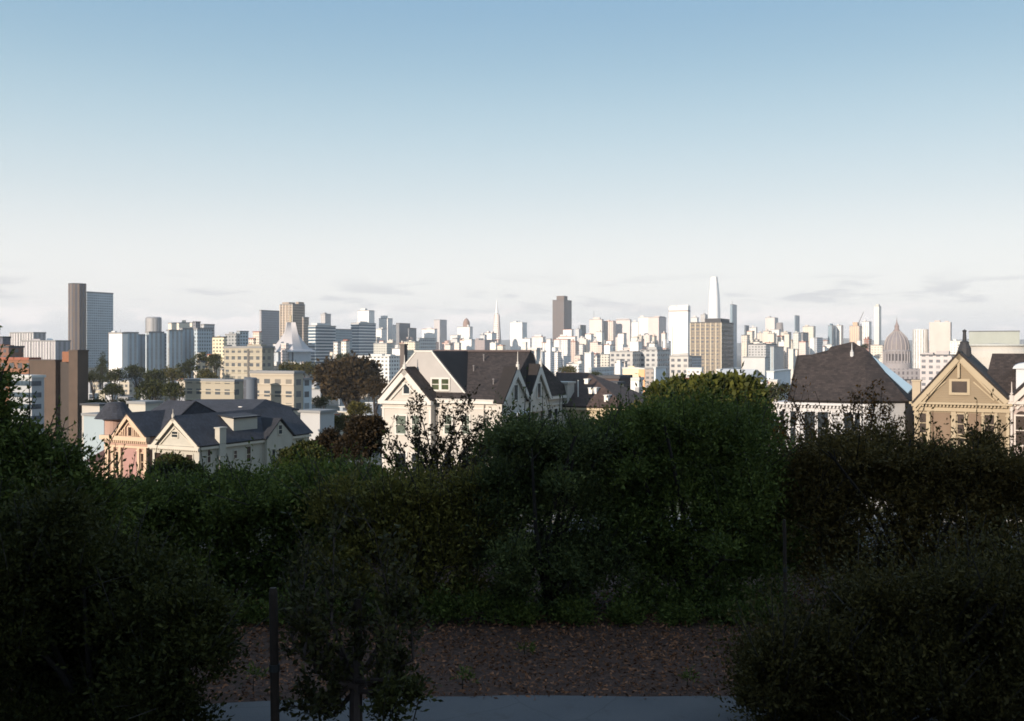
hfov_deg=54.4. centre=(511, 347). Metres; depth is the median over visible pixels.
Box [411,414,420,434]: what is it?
window
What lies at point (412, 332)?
office block
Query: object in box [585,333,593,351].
block
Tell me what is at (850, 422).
window
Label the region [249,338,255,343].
hillside house
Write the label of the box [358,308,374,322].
apartment tower
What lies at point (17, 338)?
apartment block
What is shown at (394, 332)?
apartment tower
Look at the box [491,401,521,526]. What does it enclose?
young tree
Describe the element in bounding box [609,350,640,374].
apartment block
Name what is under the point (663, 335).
block
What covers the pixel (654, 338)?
block
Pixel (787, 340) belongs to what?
block
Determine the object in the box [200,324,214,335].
apartment block
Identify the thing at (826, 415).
window
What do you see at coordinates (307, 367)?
tree
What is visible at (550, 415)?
window
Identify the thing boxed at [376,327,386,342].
apartment block
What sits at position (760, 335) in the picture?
apartment tower
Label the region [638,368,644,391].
block
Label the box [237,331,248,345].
apartment block
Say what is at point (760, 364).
block
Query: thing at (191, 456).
window
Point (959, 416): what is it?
window
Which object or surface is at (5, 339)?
apartment block
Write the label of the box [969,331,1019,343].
concert hall
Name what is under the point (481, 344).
office block
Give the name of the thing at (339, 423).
tree
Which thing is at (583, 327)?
office tower
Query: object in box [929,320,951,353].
office slab
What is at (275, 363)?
block
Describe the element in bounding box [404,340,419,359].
apartment block
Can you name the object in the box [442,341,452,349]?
apartment block
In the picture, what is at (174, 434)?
window
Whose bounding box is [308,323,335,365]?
office block
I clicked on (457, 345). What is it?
block
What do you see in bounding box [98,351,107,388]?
cypress tree
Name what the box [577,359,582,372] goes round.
house
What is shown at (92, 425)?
flat house
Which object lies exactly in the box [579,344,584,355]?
block
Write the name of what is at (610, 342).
block
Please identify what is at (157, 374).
tree
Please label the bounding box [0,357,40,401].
brick block
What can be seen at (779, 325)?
round tower
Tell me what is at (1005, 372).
victorian house
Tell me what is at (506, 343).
hills
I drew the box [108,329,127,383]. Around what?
apartment block
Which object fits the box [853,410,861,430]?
window
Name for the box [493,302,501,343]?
pyramid tower
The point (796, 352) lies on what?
block
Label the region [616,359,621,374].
house
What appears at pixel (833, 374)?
victorian house
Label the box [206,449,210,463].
window
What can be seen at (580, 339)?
block
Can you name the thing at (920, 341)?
round tower
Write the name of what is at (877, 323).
apartment tower
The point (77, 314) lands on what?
apartment tower
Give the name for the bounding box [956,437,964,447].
window
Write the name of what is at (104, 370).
tree
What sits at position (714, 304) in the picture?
glass skyscraper
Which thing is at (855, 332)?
hotel tower
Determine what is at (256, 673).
weed tuft
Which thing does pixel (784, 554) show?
wooden stake
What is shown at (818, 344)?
office block
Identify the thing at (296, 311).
apartment tower
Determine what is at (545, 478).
evergreen shrub
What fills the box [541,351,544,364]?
apartment block
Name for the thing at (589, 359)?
house
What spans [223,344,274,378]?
apartment block
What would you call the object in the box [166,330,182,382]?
apartment block
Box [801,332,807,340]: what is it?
office block
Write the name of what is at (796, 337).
office block
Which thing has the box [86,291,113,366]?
apartment tower
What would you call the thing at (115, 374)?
tree
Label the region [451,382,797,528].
thicket
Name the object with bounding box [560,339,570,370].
block
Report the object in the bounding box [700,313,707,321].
office tower
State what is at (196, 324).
apartment block
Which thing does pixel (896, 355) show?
city hall
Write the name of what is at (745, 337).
block
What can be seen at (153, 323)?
round tower
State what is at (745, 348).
block
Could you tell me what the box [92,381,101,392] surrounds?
house
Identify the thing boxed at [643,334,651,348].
block
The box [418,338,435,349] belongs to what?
office block
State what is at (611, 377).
flat house
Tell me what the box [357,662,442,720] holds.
plant
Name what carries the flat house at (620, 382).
on the ground
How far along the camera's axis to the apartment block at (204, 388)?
334.17 m
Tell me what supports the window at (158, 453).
in the victorian house at (230, 433)
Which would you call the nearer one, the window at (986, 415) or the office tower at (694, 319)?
the window at (986, 415)
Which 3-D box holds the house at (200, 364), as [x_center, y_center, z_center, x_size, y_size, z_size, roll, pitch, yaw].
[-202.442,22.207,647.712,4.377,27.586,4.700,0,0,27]
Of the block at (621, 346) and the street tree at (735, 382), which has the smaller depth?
the street tree at (735, 382)
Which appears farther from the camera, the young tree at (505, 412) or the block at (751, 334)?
the block at (751, 334)
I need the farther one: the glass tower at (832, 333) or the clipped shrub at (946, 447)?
the glass tower at (832, 333)
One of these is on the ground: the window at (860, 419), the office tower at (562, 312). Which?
the office tower at (562, 312)
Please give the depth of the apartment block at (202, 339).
895.56 m
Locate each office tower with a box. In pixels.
[510,320,526,349]
[553,296,571,341]
[580,325,585,336]
[604,320,615,345]
[616,319,630,346]
[631,320,637,336]
[638,316,647,335]
[648,316,665,346]
[669,305,689,354]
[691,316,698,321]
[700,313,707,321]
[744,325,748,334]
[765,316,777,330]
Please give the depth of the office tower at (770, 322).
3008.29 m
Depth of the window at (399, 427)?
103.02 m
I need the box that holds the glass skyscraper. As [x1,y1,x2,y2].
[708,277,719,318]
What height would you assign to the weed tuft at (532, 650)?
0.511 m
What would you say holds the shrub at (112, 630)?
on the ground
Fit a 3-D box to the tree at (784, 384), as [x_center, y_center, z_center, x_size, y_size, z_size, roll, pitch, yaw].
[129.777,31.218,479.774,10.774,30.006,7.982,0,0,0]
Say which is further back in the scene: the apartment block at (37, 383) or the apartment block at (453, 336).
the apartment block at (453, 336)
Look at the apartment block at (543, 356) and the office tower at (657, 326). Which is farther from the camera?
the office tower at (657, 326)
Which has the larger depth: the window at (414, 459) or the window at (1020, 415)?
the window at (414, 459)
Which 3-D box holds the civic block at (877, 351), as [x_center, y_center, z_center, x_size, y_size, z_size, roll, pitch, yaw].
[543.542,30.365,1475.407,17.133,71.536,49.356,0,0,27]
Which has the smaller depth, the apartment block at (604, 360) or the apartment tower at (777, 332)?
the apartment block at (604, 360)
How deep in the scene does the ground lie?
12.17 m
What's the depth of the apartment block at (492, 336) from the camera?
2705.92 m
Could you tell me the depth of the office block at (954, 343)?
1505.52 m
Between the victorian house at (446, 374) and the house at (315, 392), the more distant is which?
the house at (315, 392)
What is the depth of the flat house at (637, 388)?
330.70 m
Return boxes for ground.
[3,354,1019,709]
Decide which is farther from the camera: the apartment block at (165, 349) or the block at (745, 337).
the block at (745, 337)
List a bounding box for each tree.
[0,325,144,540]
[83,397,111,402]
[88,369,104,398]
[95,357,108,388]
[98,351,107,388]
[98,381,124,401]
[102,367,126,383]
[112,397,133,407]
[121,364,147,398]
[131,377,168,400]
[141,368,169,399]
[146,450,208,485]
[159,381,184,400]
[160,365,186,382]
[175,358,198,378]
[192,351,215,367]
[193,367,220,378]
[203,464,253,480]
[206,353,223,377]
[264,495,438,720]
[274,438,332,473]
[278,360,299,370]
[294,361,317,377]
[310,350,383,415]
[310,425,345,463]
[312,395,333,408]
[331,412,389,466]
[334,351,350,360]
[334,413,352,434]
[346,401,372,459]
[358,375,388,416]
[375,384,502,482]
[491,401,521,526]
[557,365,576,371]
[587,371,602,374]
[632,398,652,542]
[642,362,774,436]
[757,382,788,445]
[766,374,906,497]
[780,381,789,399]
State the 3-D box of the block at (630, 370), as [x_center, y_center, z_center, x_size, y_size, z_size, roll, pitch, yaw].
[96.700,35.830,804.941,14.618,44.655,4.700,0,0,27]
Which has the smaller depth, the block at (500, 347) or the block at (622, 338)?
the block at (622, 338)
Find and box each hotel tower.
[457,318,472,338]
[589,317,603,336]
[850,322,861,343]
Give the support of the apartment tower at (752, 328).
on the ground
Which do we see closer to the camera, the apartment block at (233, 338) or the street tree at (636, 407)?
the street tree at (636, 407)
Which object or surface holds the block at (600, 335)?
on the ground
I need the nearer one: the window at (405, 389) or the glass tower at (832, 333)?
the window at (405, 389)
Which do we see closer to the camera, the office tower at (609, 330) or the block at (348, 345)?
the block at (348, 345)
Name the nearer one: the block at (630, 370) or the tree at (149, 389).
the tree at (149, 389)
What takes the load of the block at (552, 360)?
on the ground
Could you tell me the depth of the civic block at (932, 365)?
1110.32 m
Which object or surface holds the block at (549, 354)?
on the ground
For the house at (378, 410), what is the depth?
530.77 m
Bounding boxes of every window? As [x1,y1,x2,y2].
[127,426,132,435]
[140,452,142,471]
[154,451,161,458]
[171,430,178,438]
[185,453,193,460]
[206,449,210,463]
[233,450,237,458]
[246,446,251,462]
[395,414,406,434]
[396,452,406,469]
[402,382,410,394]
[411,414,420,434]
[411,452,419,470]
[430,377,439,390]
[440,377,449,390]
[443,414,452,434]
[461,414,470,434]
[547,408,552,428]
[553,407,557,425]
[789,408,796,443]
[803,408,815,444]
[816,409,829,447]
[842,409,852,430]
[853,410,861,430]
[918,412,926,433]
[949,379,969,394]
[956,413,964,434]
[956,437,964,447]
[984,414,994,434]
[1014,411,1023,446]
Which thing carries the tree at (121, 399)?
on the ground
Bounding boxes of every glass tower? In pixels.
[730,304,736,367]
[794,315,799,332]
[828,324,835,345]
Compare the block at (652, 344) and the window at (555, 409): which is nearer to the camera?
the window at (555, 409)
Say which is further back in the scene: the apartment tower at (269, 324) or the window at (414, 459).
the apartment tower at (269, 324)
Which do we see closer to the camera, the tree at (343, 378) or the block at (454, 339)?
the tree at (343, 378)
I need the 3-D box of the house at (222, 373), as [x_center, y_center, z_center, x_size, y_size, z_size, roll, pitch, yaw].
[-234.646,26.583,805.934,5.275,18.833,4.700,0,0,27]
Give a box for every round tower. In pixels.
[145,317,161,331]
[243,377,257,398]
[776,323,783,331]
[810,338,814,353]
[912,329,928,368]
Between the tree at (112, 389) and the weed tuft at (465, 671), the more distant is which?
the tree at (112, 389)
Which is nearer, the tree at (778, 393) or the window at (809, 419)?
the window at (809, 419)
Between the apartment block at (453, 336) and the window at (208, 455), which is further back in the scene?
the apartment block at (453, 336)
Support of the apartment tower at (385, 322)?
on the ground
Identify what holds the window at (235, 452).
in the victorian house at (230, 433)
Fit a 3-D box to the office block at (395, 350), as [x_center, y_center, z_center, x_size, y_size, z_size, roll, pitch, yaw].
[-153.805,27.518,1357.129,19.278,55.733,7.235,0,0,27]
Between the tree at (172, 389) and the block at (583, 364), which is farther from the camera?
the block at (583, 364)
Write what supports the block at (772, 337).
on the ground
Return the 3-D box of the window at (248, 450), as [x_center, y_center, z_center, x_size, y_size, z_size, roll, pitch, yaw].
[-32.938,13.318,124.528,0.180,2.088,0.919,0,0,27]
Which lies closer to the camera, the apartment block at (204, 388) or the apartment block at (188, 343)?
the apartment block at (204, 388)
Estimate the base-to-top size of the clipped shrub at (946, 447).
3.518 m
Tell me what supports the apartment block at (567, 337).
on the ground
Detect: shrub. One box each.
[0,442,283,720]
[103,429,437,604]
[222,569,794,629]
[264,432,526,620]
[449,366,654,627]
[552,373,812,616]
[680,494,1023,720]
[755,389,1023,599]
[921,425,1020,521]
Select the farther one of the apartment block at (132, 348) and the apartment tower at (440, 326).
the apartment tower at (440, 326)
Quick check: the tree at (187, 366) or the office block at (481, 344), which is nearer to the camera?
the tree at (187, 366)
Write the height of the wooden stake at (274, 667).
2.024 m
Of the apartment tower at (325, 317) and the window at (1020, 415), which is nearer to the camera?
the window at (1020, 415)
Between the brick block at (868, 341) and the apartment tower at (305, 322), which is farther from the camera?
the brick block at (868, 341)
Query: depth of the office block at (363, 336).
1509.28 m
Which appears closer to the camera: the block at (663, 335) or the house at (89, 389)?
the house at (89, 389)
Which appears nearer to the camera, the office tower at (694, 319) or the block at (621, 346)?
the block at (621, 346)
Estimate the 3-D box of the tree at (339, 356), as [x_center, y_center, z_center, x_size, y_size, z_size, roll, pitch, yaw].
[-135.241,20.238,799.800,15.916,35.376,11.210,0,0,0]
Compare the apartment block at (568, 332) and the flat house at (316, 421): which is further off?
the apartment block at (568, 332)
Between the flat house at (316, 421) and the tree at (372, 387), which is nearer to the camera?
the flat house at (316, 421)
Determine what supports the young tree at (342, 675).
on the ground
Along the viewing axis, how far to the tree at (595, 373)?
699.81 m
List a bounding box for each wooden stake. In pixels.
[269,587,279,720]
[354,598,362,720]
[783,519,786,608]
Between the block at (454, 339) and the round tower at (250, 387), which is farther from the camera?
the block at (454, 339)
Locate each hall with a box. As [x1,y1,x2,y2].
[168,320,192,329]
[722,369,766,381]
[883,319,919,385]
[956,343,1023,368]
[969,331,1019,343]
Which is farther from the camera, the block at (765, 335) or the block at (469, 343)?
the block at (765, 335)
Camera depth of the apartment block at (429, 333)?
2507.95 m
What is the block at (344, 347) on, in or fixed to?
on the ground
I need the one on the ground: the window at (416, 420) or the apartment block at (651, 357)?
the apartment block at (651, 357)
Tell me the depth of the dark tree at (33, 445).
11.48 m
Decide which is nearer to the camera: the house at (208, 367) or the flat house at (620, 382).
the flat house at (620, 382)
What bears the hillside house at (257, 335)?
on the ground
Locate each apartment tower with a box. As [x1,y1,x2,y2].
[68,283,85,349]
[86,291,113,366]
[259,310,278,345]
[279,302,304,365]
[302,317,308,363]
[321,313,330,325]
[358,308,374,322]
[379,316,392,339]
[393,325,395,344]
[434,320,446,349]
[749,326,756,338]
[757,331,762,342]
[770,328,780,335]
[781,331,791,335]
[836,324,842,344]
[862,320,871,344]
[874,304,880,344]
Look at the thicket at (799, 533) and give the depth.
17.55 m
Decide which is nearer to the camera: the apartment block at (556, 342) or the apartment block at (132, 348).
the apartment block at (132, 348)
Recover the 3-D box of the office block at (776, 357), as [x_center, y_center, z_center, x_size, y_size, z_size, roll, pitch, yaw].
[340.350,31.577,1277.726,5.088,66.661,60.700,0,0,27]
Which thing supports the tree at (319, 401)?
on the ground
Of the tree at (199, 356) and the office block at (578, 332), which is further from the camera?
the office block at (578, 332)
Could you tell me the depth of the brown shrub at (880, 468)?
14.28 m
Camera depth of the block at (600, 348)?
1504.49 m
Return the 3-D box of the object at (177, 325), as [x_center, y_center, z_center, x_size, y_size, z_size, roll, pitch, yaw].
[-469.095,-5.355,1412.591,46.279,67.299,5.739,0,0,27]
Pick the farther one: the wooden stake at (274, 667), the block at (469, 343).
the block at (469, 343)
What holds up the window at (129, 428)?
in the victorian house at (137, 432)
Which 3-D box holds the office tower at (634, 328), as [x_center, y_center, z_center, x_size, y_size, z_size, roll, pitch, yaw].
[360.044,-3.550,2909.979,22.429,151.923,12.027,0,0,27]
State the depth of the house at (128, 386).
706.08 m
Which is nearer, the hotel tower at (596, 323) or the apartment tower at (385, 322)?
the apartment tower at (385, 322)
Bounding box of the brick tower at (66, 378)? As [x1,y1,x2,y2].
[28,350,88,444]
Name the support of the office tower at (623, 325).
on the ground
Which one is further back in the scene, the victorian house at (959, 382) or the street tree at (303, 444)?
the victorian house at (959, 382)
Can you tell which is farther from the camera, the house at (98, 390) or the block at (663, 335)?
the block at (663, 335)
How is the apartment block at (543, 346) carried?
on the ground
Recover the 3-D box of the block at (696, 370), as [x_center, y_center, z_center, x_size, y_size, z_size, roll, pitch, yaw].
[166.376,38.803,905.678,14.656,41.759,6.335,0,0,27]
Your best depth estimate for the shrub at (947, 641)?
8.70 m
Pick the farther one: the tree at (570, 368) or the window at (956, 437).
the tree at (570, 368)
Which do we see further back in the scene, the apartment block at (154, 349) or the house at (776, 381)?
the apartment block at (154, 349)
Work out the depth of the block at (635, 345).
1700.56 m
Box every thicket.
[111,441,399,504]
[316,447,530,564]
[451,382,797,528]
[724,428,867,575]
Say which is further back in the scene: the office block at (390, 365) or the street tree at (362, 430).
the office block at (390, 365)
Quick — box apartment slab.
[690,318,733,373]
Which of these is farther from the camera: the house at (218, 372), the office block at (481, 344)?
the office block at (481, 344)
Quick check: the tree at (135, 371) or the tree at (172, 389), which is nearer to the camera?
the tree at (172, 389)
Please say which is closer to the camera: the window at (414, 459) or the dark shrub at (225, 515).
the dark shrub at (225, 515)
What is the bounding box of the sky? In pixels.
[0,0,1023,342]
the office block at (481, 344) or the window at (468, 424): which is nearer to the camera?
the window at (468, 424)
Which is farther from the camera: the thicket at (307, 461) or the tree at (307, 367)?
the tree at (307, 367)
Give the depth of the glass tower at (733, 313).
3325.40 m
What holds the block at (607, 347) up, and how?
on the ground
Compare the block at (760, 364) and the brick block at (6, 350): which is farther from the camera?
the block at (760, 364)
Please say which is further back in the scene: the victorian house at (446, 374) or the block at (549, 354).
the block at (549, 354)
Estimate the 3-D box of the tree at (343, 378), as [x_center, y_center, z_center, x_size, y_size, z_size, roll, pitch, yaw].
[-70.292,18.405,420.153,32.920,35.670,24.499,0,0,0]
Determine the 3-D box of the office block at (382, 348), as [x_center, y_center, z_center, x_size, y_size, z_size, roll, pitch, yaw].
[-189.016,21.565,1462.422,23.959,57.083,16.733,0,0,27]
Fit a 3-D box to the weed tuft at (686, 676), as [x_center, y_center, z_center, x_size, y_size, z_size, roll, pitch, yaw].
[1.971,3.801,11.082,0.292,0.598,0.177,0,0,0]
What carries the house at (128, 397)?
on the ground
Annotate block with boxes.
[0,336,10,344]
[0,344,24,356]
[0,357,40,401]
[9,332,45,345]
[9,374,45,433]
[21,339,70,359]
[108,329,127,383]
[128,332,138,383]
[138,334,144,375]
[145,331,164,382]
[164,333,166,382]
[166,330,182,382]
[179,328,193,377]
[184,378,242,400]
[193,321,200,327]
[193,328,212,368]
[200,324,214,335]
[212,336,226,362]
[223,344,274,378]
[225,332,240,345]
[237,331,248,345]
[249,370,304,418]
[272,343,278,365]
[280,343,288,364]
[303,378,312,408]
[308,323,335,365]
[333,342,339,357]
[336,329,351,354]
[341,341,348,356]
[343,340,349,355]
[351,321,375,355]
[358,354,399,382]
[373,343,392,353]
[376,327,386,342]
[387,339,394,347]
[392,347,399,354]
[396,323,409,344]
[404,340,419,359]
[408,328,416,340]
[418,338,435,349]
[422,328,436,341]
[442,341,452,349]
[445,343,452,349]
[450,335,460,342]
[452,337,459,349]
[454,341,460,349]
[460,339,463,349]
[464,337,474,349]
[475,338,496,349]
[480,333,486,339]
[485,331,496,339]
[490,341,497,349]
[497,344,504,349]
[522,338,531,347]
[522,342,526,349]
[532,335,544,350]
[541,342,553,350]
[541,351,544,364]
[545,351,554,373]
[546,339,551,371]
[554,338,559,349]
[554,351,561,375]
[558,335,576,340]
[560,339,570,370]
[563,329,573,335]
[563,354,570,366]
[571,339,577,362]
[575,325,581,341]
[579,335,586,343]
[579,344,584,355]
[582,339,587,356]
[583,356,584,372]
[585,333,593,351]
[588,367,614,374]
[590,338,601,352]
[597,330,603,344]
[597,345,603,353]
[600,353,609,366]
[604,343,612,353]
[606,340,613,344]
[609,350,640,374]
[615,335,617,350]
[618,333,626,350]
[618,344,624,350]
[622,364,640,376]
[630,341,641,350]
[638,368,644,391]
[639,347,669,380]
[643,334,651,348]
[644,368,653,387]
[649,341,657,346]
[652,334,656,342]
[653,366,666,383]
[661,331,666,346]
[662,339,666,347]
[669,354,691,376]
[686,367,703,377]
[692,356,701,366]
[716,367,740,373]
[741,335,749,368]
[742,357,768,379]
[743,341,747,356]
[747,331,754,338]
[748,343,775,370]
[763,328,771,342]
[766,369,790,399]
[768,332,776,343]
[770,346,783,369]
[777,336,783,345]
[778,340,783,345]
[784,334,790,348]
[784,347,788,368]
[788,349,795,380]
[793,331,800,348]
[795,349,798,361]
[799,340,808,354]
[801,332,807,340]
[803,325,815,346]
[815,337,822,352]
[864,337,871,352]
[870,344,883,362]
[920,351,954,390]
[950,339,960,353]
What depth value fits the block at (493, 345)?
2134.47 m
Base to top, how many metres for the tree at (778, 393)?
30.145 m
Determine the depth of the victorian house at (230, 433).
123.41 m
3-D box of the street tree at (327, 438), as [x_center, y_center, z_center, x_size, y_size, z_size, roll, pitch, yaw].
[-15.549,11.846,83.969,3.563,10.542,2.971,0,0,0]
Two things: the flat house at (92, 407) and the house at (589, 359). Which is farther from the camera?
the house at (589, 359)
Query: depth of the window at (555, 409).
110.10 m
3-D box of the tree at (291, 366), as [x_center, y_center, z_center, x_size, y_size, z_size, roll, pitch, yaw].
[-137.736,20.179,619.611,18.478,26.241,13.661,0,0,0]
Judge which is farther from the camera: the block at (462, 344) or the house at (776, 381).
the block at (462, 344)
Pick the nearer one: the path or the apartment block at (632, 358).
the path
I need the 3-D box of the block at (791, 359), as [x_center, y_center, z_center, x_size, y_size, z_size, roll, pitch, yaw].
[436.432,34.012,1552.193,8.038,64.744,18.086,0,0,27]
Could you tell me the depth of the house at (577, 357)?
1250.66 m
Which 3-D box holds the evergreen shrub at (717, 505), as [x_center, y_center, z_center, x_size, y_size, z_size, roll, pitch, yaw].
[2.542,2.220,14.546,4.197,3.804,3.060,0,0,0]
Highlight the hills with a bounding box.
[447,338,1023,354]
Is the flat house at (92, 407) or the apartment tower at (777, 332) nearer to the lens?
the flat house at (92, 407)
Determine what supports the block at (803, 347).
on the ground
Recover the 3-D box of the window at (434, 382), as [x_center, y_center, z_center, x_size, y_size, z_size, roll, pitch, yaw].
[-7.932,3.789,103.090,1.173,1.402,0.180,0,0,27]
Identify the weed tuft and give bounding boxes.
[244,660,268,691]
[449,664,478,688]
[512,641,535,656]
[677,665,700,688]
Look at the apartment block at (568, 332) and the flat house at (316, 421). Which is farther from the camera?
the apartment block at (568, 332)
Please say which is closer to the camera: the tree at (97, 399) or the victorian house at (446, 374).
the victorian house at (446, 374)
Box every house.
[80,402,105,457]
[81,412,103,466]
[86,400,215,479]
[88,382,91,392]
[88,393,98,399]
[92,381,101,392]
[96,389,104,399]
[105,393,117,400]
[118,396,133,401]
[120,380,133,393]
[126,400,162,411]
[147,406,312,480]
[192,399,298,411]
[197,361,205,371]
[204,359,212,371]
[213,357,219,378]
[220,369,223,378]
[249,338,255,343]
[252,331,261,343]
[298,408,336,461]
[312,389,321,402]
[337,410,348,416]
[365,402,379,418]
[377,344,575,472]
[556,371,646,463]
[572,363,581,372]
[574,355,582,362]
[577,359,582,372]
[584,352,593,372]
[594,355,600,366]
[596,374,632,388]
[611,381,625,385]
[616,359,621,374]
[631,377,643,393]
[768,379,780,420]
[775,342,913,507]
[909,329,1012,506]
[987,353,1023,452]
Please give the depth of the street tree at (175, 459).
51.60 m
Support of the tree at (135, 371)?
on the ground
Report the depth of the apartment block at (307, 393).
311.70 m
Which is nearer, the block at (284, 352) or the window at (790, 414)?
the window at (790, 414)
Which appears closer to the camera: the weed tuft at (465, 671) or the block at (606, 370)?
the weed tuft at (465, 671)
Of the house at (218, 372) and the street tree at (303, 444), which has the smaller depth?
the street tree at (303, 444)
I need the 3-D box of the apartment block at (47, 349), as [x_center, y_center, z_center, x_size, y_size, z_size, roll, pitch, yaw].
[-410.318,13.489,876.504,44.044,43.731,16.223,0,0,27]
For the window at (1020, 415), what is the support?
in the victorian house at (1005, 372)
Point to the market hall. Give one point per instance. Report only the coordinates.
(748, 371)
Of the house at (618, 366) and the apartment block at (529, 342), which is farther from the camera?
the apartment block at (529, 342)
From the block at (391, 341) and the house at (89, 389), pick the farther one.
the block at (391, 341)
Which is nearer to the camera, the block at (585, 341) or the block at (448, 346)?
the block at (448, 346)
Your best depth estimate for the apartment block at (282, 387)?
302.69 m
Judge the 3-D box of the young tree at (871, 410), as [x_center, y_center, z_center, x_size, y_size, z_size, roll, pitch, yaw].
[8.110,3.171,24.971,4.054,5.027,1.522,0,0,0]
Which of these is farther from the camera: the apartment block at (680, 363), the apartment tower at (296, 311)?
the apartment tower at (296, 311)
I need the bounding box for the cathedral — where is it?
[274,315,315,361]
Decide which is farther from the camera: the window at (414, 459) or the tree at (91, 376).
the tree at (91, 376)
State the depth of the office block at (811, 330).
2405.21 m
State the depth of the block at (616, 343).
2227.92 m
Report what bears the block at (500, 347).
on the ground
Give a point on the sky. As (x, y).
(418, 163)
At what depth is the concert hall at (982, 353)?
1300.63 m
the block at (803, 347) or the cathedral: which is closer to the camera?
the cathedral
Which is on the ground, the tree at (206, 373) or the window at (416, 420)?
the tree at (206, 373)
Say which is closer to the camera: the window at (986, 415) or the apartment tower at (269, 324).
the window at (986, 415)
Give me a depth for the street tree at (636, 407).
41.95 m
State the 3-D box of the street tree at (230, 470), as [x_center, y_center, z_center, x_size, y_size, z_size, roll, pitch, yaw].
[-13.605,7.832,47.920,3.528,4.476,2.839,0,0,0]
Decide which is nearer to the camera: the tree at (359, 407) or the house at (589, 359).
the tree at (359, 407)
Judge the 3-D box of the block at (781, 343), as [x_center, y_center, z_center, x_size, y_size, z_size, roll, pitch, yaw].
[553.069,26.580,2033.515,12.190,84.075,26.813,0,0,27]
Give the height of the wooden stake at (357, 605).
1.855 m
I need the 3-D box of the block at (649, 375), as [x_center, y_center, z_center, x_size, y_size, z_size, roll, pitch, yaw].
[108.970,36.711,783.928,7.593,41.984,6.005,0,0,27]
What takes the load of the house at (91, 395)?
on the ground
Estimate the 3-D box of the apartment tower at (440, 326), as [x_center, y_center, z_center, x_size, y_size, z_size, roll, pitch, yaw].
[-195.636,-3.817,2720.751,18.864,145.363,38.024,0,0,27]
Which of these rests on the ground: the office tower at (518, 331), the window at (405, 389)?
the office tower at (518, 331)
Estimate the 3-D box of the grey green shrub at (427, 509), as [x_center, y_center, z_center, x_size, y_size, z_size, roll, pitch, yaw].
[-1.677,2.649,14.109,3.653,2.902,2.027,0,0,-12]
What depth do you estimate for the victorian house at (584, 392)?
112.55 m
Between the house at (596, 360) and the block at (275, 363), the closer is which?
the house at (596, 360)
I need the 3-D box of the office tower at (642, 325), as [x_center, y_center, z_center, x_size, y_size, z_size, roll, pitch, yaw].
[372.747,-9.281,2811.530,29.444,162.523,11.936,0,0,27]
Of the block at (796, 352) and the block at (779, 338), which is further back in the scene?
the block at (779, 338)
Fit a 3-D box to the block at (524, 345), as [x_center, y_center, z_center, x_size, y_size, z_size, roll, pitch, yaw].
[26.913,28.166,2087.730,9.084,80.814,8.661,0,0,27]
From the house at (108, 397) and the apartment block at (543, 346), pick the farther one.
the apartment block at (543, 346)
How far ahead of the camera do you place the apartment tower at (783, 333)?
2505.99 m
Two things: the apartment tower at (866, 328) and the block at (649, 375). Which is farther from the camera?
the apartment tower at (866, 328)
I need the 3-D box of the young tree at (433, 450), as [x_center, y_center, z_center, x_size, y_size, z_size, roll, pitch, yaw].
[-1.659,2.742,24.008,3.294,3.730,1.459,0,0,0]
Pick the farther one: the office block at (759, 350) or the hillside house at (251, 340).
the office block at (759, 350)
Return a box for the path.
[183,695,1012,720]
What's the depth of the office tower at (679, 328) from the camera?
2209.66 m
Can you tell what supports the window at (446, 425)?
in the victorian house at (446, 374)
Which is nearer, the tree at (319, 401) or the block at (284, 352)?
the tree at (319, 401)
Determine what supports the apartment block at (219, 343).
on the ground
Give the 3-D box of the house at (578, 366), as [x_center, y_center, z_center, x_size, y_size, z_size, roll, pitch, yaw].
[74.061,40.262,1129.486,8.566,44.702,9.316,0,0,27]
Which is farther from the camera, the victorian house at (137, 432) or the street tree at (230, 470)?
the victorian house at (137, 432)
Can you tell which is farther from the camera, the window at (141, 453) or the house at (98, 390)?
the house at (98, 390)
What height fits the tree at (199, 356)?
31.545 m
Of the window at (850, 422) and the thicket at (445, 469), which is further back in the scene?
the window at (850, 422)

